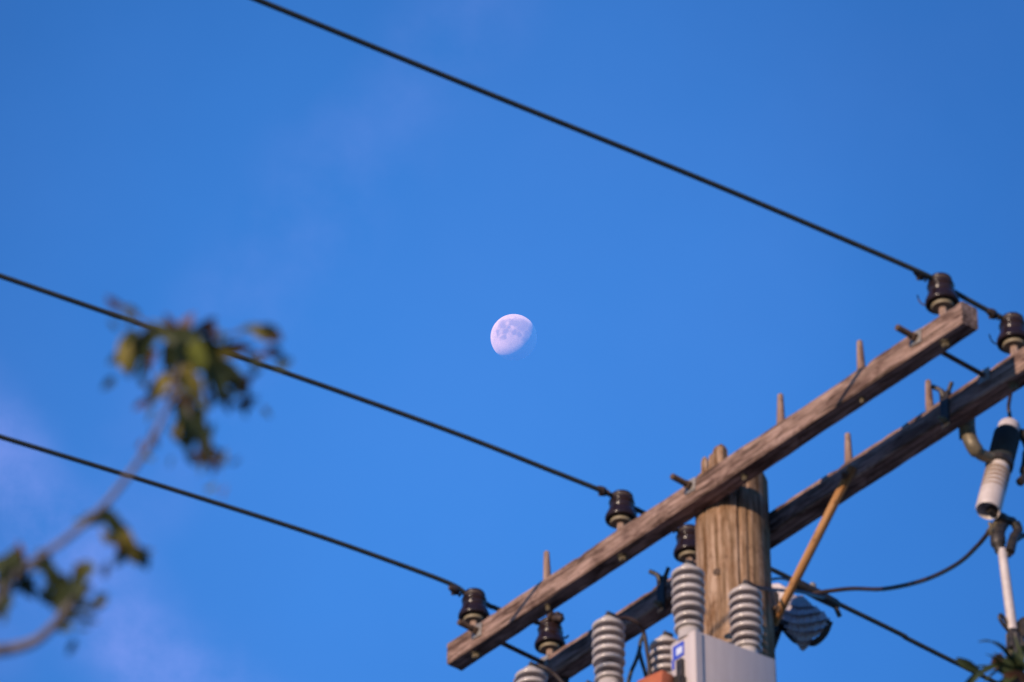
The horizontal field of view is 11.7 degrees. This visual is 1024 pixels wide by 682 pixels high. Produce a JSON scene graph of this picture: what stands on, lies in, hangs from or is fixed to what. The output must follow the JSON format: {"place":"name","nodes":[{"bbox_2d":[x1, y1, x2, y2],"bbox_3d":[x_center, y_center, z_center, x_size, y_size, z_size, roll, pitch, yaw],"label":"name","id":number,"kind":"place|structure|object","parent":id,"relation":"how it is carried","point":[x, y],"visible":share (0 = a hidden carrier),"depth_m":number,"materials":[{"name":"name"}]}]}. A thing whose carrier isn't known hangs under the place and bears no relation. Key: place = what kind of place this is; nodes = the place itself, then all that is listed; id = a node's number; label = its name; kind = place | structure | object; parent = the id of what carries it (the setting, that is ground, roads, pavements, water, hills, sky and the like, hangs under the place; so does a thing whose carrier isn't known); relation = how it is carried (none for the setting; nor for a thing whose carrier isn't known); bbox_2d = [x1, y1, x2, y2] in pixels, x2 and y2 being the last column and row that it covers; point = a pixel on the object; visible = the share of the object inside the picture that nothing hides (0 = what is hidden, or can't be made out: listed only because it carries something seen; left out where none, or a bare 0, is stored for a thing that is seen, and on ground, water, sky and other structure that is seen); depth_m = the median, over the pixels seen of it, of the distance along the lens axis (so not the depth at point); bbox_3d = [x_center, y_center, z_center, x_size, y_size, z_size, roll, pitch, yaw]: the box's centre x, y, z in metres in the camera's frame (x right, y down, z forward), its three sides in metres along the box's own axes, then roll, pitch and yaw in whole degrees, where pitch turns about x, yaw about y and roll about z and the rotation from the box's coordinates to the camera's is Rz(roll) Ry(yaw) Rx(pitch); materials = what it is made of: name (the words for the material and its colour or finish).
{"place":"outdoors","nodes":[
{"label":"outdoors","id":0,"kind":"place"},
{"bbox_2d":[0,0,1023,681],"label":"sky","id":1,"kind":"structure","parent":0,"point":[417,242],"materials":[{"name":"blue"}]},
{"label":"ground","id":2,"kind":"structure","parent":0,"visible":0},
{"bbox_2d":[0,296,292,656],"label":"young tree","id":3,"kind":"object","parent":2,"relation":"on","point":[188,351],"visible":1,"depth_m":5.47,"materials":[{"name":"green plant"}]},
{"bbox_2d":[695,444,776,681],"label":"utility pole","id":4,"kind":"object","parent":2,"relation":"on","point":[732,530],"visible":0.66,"depth_m":22.30,"materials":[{"name":"brown wood"}]},
{"bbox_2d":[447,301,984,670],"bbox_3d":[0.976,0.689,22.606,0.668,0.334,3.481,26,-44,-31],"label":"crossarm","id":5,"kind":"object","parent":4,"relation":"attached to","point":[861,386],"visible":1,"depth_m":22.34,"materials":[{"name":"brown wood"}]},
{"bbox_2d":[448,585,494,625],"bbox_3d":[-0.189,1.280,23.557,0.243,0.247,0.150,5,-37,-7],"label":"pin insulator","id":6,"kind":"object","parent":5,"relation":"attached to","point":[474,611],"visible":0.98,"depth_m":23.53,"materials":[{"name":"ceramic"}]},
{"bbox_2d":[0,434,539,624],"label":"power line","id":7,"kind":"object","parent":6,"relation":"attached to","point":[229,507],"visible":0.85,"depth_m":23.02,"materials":[{"name":"black metal"}]},
{"bbox_2d":[598,486,636,529],"bbox_3d":[0.495,0.794,22.907,0.264,0.246,0.151,28,-43,-30],"label":"pin insulator","id":8,"kind":"object","parent":5,"relation":"attached to","point":[621,512],"visible":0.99,"depth_m":22.88,"materials":[{"name":"ceramic"}]},
{"bbox_2d":[0,273,997,681],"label":"power line","id":9,"kind":"object","parent":8,"relation":"attached to","point":[444,429],"visible":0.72,"depth_m":22.50,"materials":[{"name":"black metal"}]},
{"bbox_2d":[796,580,841,617],"bbox_3d":[1.434,1.201,23.578,0.320,0.124,0.055,26,-44,-31],"label":"tap clamp","id":10,"kind":"object","parent":9,"relation":"attached to","point":[831,601],"visible":0.81,"depth_m":23.59,"materials":[{"name":"metal"}]},
{"bbox_2d":[772,577,789,581],"bbox_3d":[1.239,1.114,23.138,0.079,0.427,0.666,-14,-39,17],"label":"jumper","id":11,"kind":"object","parent":10,"relation":"attached to","point":[781,578],"visible":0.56,"depth_m":23.05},
{"bbox_2d":[752,584,825,598],"bbox_3d":[1.279,1.132,22.764,0.076,0.876,1.480,-11,-38,14],"label":"jumper","id":12,"kind":"object","parent":10,"relation":"attached to","point":[783,590],"visible":0.87,"depth_m":22.40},
{"bbox_2d":[913,272,959,315],"bbox_3d":[1.840,-0.180,21.601,0.232,0.247,0.159,4,-37,-5],"label":"pin insulator","id":13,"kind":"object","parent":5,"relation":"attached to","point":[942,297],"visible":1,"depth_m":21.57,"materials":[{"name":"brown ceramic"}]},
{"bbox_2d":[251,0,1003,319],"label":"power line","id":14,"kind":"object","parent":13,"relation":"attached to","point":[399,57],"visible":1,"depth_m":20.76,"materials":[{"name":"black metal"}]},
{"bbox_2d":[513,347,1023,681],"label":"crossarm","id":15,"kind":"object","parent":4,"relation":"attached to","point":[978,395],"visible":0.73,"depth_m":22.22,"materials":[{"name":"brown wood"}]},
{"bbox_2d":[533,611,568,655],"bbox_3d":[0.164,1.419,23.712,0.192,0.260,0.207,-4,-37,6],"label":"pin insulator","id":16,"kind":"object","parent":15,"relation":"attached to","point":[549,640],"visible":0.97,"depth_m":23.68,"materials":[{"name":"ceramic"}]},
{"bbox_2d":[648,567,670,613],"bbox_3d":[0.881,1.570,22.909,0.565,1.638,0.133,27,-44,-31],"label":"fuse cutout","id":17,"kind":"object","parent":15,"relation":"attached to","point":[659,603],"visible":0.06,"depth_m":23.05,"materials":[{"name":"metal"}]},
{"bbox_2d":[673,524,695,562],"bbox_3d":[0.805,0.962,23.087,0.240,0.247,0.150,5,-37,-7],"label":"pin insulator","id":18,"kind":"object","parent":15,"relation":"attached to","point":[684,548],"visible":0.58,"depth_m":23.06,"materials":[{"name":"ceramic"}]},
{"bbox_2d":[930,381,1023,657],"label":"fuse cutout","id":19,"kind":"object","parent":15,"relation":"attached to","point":[998,458],"visible":0.99,"depth_m":21.77,"materials":[{"name":"ceramic"}]},
{"bbox_2d":[812,532,988,594],"bbox_3d":[1.787,1.019,22.636,0.117,0.844,1.835,13,-39,-17],"label":"jumper","id":20,"kind":"object","parent":19,"relation":"attached to","point":[976,546],"visible":0.99,"depth_m":22.62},
{"bbox_2d":[986,308,1023,354],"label":"pin insulator","id":21,"kind":"object","parent":15,"relation":"attached to","point":[1010,339],"visible":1,"depth_m":21.76,"materials":[{"name":"ceramic"}]},
{"bbox_2d":[772,583,832,650],"bbox_3d":[1.303,1.103,22.984,0.325,0.524,0.876,-3,-37,5],"label":"ribbed cover","id":22,"kind":"object","parent":4,"relation":"attached to","point":[797,625],"visible":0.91,"depth_m":23.05,"materials":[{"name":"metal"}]},
{"bbox_2d":[772,465,856,625],"bbox_3d":[1.330,0.905,22.227,0.050,0.585,0.579,26,-44,-31],"label":"crossarm brace","id":23,"kind":"object","parent":4,"relation":"attached to","point":[847,475],"visible":1,"depth_m":22.22,"materials":[{"name":"brown wood"}]},
{"bbox_3d":[0.567,2.243,21.460,0.420,0.100,1.500,26,-44,-31],"label":"steel rack","id":24,"kind":"object","parent":4,"relation":"attached to","visible":0},
{"bbox_2d":[515,661,589,681],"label":"power capacitor","id":25,"kind":"object","parent":24,"relation":"on","point":[531,672],"visible":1,"depth_m":22.33,"materials":[{"name":"grey ceramic"}]},
{"bbox_2d":[536,663,563,681],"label":"jumper","id":26,"kind":"object","parent":25,"relation":"attached to","point":[552,672],"visible":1,"depth_m":22.36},
{"bbox_2d":[592,611,676,681],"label":"power capacitor","id":27,"kind":"object","parent":24,"relation":"on","point":[608,646],"visible":0.8,"depth_m":21.96,"materials":[{"name":"grey ceramic"}]},
{"bbox_2d":[615,616,651,675],"bbox_3d":[0.533,1.351,22.039,0.235,0.300,0.063,23,-43,-28],"label":"jumper","id":28,"kind":"object","parent":27,"relation":"attached to","point":[644,635],"visible":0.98,"depth_m":22.09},
{"bbox_2d":[626,634,642,681],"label":"jumper","id":29,"kind":"object","parent":27,"relation":"attached to","point":[632,668],"visible":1,"depth_m":22.22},
{"bbox_2d":[637,648,646,677],"bbox_3d":[0.582,1.449,22.144,0.018,0.226,0.072,26,-44,-31],"label":"jumper","id":30,"kind":"object","parent":27,"relation":"attached to","point":[641,660],"visible":0.87,"depth_m":22.16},
{"bbox_2d":[637,559,775,681],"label":"power capacitor","id":31,"kind":"object","parent":24,"relation":"on","point":[698,654],"visible":1,"depth_m":21.57,"materials":[{"name":"grey paint"}]},
{"bbox_2d":[956,635,1023,681],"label":"slender tree","id":32,"kind":"object","parent":2,"relation":"on","point":[1010,667],"visible":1,"depth_m":16.29,"materials":[{"name":"green plant"}]}
]}

